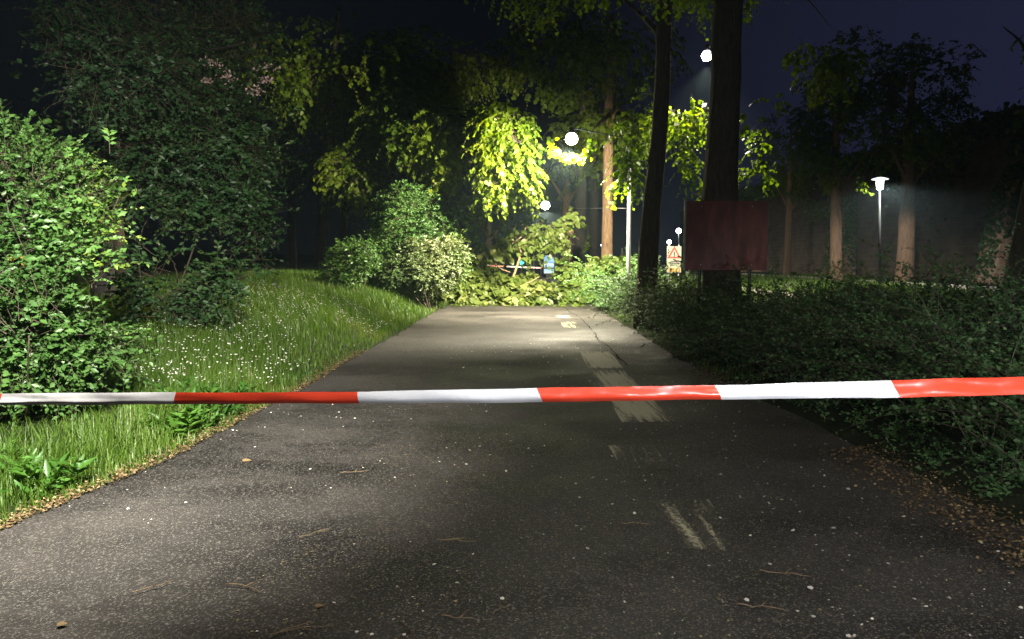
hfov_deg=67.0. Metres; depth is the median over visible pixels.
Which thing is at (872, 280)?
kerb
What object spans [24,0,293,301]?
overhanging tree
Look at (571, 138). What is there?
street lamp
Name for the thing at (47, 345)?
foreground bush
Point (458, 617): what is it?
twig
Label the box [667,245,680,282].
warning sign
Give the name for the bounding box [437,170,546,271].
background tree
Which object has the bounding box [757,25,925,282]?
park tree
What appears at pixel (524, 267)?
barrier tape
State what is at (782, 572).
twig
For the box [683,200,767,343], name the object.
notice board
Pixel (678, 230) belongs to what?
distant lamp
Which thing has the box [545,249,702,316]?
arching shrub
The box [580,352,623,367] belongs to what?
path marking
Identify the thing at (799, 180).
park tree
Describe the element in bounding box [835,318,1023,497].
arching shrub
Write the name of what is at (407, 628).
twig
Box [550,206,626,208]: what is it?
span wire
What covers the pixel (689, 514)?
petals
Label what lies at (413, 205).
rounded bush
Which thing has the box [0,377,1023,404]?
barrier tape
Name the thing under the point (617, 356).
path crack
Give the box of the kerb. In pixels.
[743,273,998,290]
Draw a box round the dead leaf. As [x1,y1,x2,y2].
[56,621,67,625]
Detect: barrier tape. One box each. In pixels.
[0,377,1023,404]
[487,265,554,268]
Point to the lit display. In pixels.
(551, 264)
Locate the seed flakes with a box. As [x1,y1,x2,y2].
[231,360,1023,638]
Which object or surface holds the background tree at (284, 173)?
on the ground at (858, 437)
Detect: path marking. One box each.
[561,322,578,327]
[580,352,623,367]
[592,370,669,421]
[610,444,660,461]
[667,502,724,548]
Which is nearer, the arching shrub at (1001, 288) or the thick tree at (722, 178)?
the arching shrub at (1001, 288)
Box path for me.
[0,270,1023,638]
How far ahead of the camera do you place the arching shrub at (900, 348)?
7.09 m
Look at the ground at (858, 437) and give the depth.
7.69 m
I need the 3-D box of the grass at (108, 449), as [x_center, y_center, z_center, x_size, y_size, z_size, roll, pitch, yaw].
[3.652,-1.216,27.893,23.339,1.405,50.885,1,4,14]
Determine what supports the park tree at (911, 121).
on the ground at (858, 437)
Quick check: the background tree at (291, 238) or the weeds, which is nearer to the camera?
the weeds
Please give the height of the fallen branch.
4.414 m
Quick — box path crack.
[565,307,627,364]
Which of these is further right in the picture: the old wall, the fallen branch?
the old wall
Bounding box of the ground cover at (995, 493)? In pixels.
[596,304,1023,501]
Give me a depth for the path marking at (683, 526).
4.43 m
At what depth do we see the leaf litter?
5.30 m
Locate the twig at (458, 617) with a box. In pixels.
[442,612,477,619]
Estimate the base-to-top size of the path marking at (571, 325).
0.013 m
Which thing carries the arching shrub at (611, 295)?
on the ground at (858, 437)
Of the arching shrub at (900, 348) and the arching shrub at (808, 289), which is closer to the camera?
the arching shrub at (900, 348)
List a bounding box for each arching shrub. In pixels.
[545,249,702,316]
[553,247,676,310]
[563,254,685,313]
[572,260,781,334]
[592,255,799,346]
[618,263,872,370]
[647,259,990,382]
[672,239,1023,425]
[756,259,904,319]
[784,246,1023,335]
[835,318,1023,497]
[913,223,1023,360]
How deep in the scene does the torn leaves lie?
26.28 m
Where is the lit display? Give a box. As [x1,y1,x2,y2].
[543,254,554,281]
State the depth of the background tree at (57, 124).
25.57 m
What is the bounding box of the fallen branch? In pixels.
[429,206,637,305]
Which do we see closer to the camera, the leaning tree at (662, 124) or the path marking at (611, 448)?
the path marking at (611, 448)
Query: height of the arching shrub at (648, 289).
1.691 m
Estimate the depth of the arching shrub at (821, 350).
8.92 m
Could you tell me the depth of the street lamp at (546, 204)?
61.28 m
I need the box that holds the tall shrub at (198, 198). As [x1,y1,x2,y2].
[49,66,307,335]
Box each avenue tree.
[538,136,613,283]
[543,52,644,270]
[554,94,624,262]
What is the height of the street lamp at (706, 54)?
6.621 m
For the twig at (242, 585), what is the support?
on the path
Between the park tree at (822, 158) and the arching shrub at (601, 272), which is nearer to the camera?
the arching shrub at (601, 272)
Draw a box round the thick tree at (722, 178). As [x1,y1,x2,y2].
[518,0,891,307]
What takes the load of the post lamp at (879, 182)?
on the ground at (858, 437)
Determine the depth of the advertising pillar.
61.27 m
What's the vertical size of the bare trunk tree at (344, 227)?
8.388 m
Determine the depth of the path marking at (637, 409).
8.30 m
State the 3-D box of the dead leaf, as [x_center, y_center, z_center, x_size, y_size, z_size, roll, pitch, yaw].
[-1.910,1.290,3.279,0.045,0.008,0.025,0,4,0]
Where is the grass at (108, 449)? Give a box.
[0,267,1022,527]
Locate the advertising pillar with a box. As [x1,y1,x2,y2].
[569,231,573,278]
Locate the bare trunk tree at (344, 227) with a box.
[262,55,370,257]
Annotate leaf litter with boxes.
[0,349,1023,576]
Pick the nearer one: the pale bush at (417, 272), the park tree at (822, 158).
the pale bush at (417, 272)
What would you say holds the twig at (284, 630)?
on the path
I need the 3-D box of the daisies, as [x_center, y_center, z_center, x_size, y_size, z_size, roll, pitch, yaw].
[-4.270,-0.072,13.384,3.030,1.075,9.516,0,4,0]
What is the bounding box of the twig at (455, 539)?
[439,538,473,541]
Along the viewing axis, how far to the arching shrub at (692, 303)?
13.37 m
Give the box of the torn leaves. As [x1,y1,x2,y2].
[451,302,585,306]
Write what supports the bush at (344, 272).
on the ground at (858, 437)
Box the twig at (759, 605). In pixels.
[736,599,787,610]
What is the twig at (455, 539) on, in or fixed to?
on the path
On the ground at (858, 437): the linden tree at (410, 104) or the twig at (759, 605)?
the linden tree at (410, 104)
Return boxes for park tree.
[749,107,846,274]
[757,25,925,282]
[832,32,988,281]
[1001,26,1023,297]
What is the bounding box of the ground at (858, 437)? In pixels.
[0,249,1023,529]
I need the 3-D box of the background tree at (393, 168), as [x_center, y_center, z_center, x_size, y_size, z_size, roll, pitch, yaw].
[-6.388,-8.007,37.272,8.143,11.569,6.668,0,4,0]
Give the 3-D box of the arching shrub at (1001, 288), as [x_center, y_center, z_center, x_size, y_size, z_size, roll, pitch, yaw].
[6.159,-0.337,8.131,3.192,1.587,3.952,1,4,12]
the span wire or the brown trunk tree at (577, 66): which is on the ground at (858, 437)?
the brown trunk tree at (577, 66)
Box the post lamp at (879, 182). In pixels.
[871,177,887,282]
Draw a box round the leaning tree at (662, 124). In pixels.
[464,0,749,328]
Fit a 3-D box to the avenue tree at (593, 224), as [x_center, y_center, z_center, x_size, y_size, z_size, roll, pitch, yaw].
[4.115,-6.954,39.621,3.989,11.056,5.150,0,4,0]
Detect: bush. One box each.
[0,98,165,427]
[314,234,382,293]
[355,179,473,301]
[371,233,475,310]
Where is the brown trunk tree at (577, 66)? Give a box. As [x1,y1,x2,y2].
[484,0,692,258]
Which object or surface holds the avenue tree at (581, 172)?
on the ground at (858, 437)
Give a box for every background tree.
[0,0,204,273]
[157,0,317,272]
[239,32,361,269]
[296,29,463,272]
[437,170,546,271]
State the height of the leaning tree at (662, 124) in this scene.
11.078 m
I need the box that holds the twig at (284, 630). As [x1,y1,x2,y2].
[269,621,332,635]
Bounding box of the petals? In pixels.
[111,338,1022,637]
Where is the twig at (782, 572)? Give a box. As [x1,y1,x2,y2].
[760,568,810,576]
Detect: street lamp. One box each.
[541,199,562,209]
[565,127,631,315]
[702,44,710,60]
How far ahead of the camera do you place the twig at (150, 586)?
3.63 m
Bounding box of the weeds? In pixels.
[0,375,267,495]
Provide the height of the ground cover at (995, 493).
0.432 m
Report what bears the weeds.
on the ground at (858, 437)
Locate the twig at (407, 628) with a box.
[399,621,413,638]
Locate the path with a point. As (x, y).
(84, 564)
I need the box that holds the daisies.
[120,280,392,382]
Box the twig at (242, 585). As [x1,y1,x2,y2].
[226,581,259,591]
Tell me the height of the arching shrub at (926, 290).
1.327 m
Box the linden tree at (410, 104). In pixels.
[227,5,553,270]
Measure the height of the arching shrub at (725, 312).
1.495 m
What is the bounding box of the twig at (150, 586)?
[132,580,173,592]
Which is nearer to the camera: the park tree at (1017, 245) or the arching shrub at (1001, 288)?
the arching shrub at (1001, 288)
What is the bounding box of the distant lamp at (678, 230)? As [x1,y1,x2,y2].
[676,228,680,244]
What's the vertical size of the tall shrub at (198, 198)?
4.631 m
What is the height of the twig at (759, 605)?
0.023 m
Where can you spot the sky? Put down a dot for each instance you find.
(778, 25)
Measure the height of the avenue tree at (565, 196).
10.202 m
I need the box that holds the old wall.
[680,99,1023,283]
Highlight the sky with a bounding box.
[0,0,1023,260]

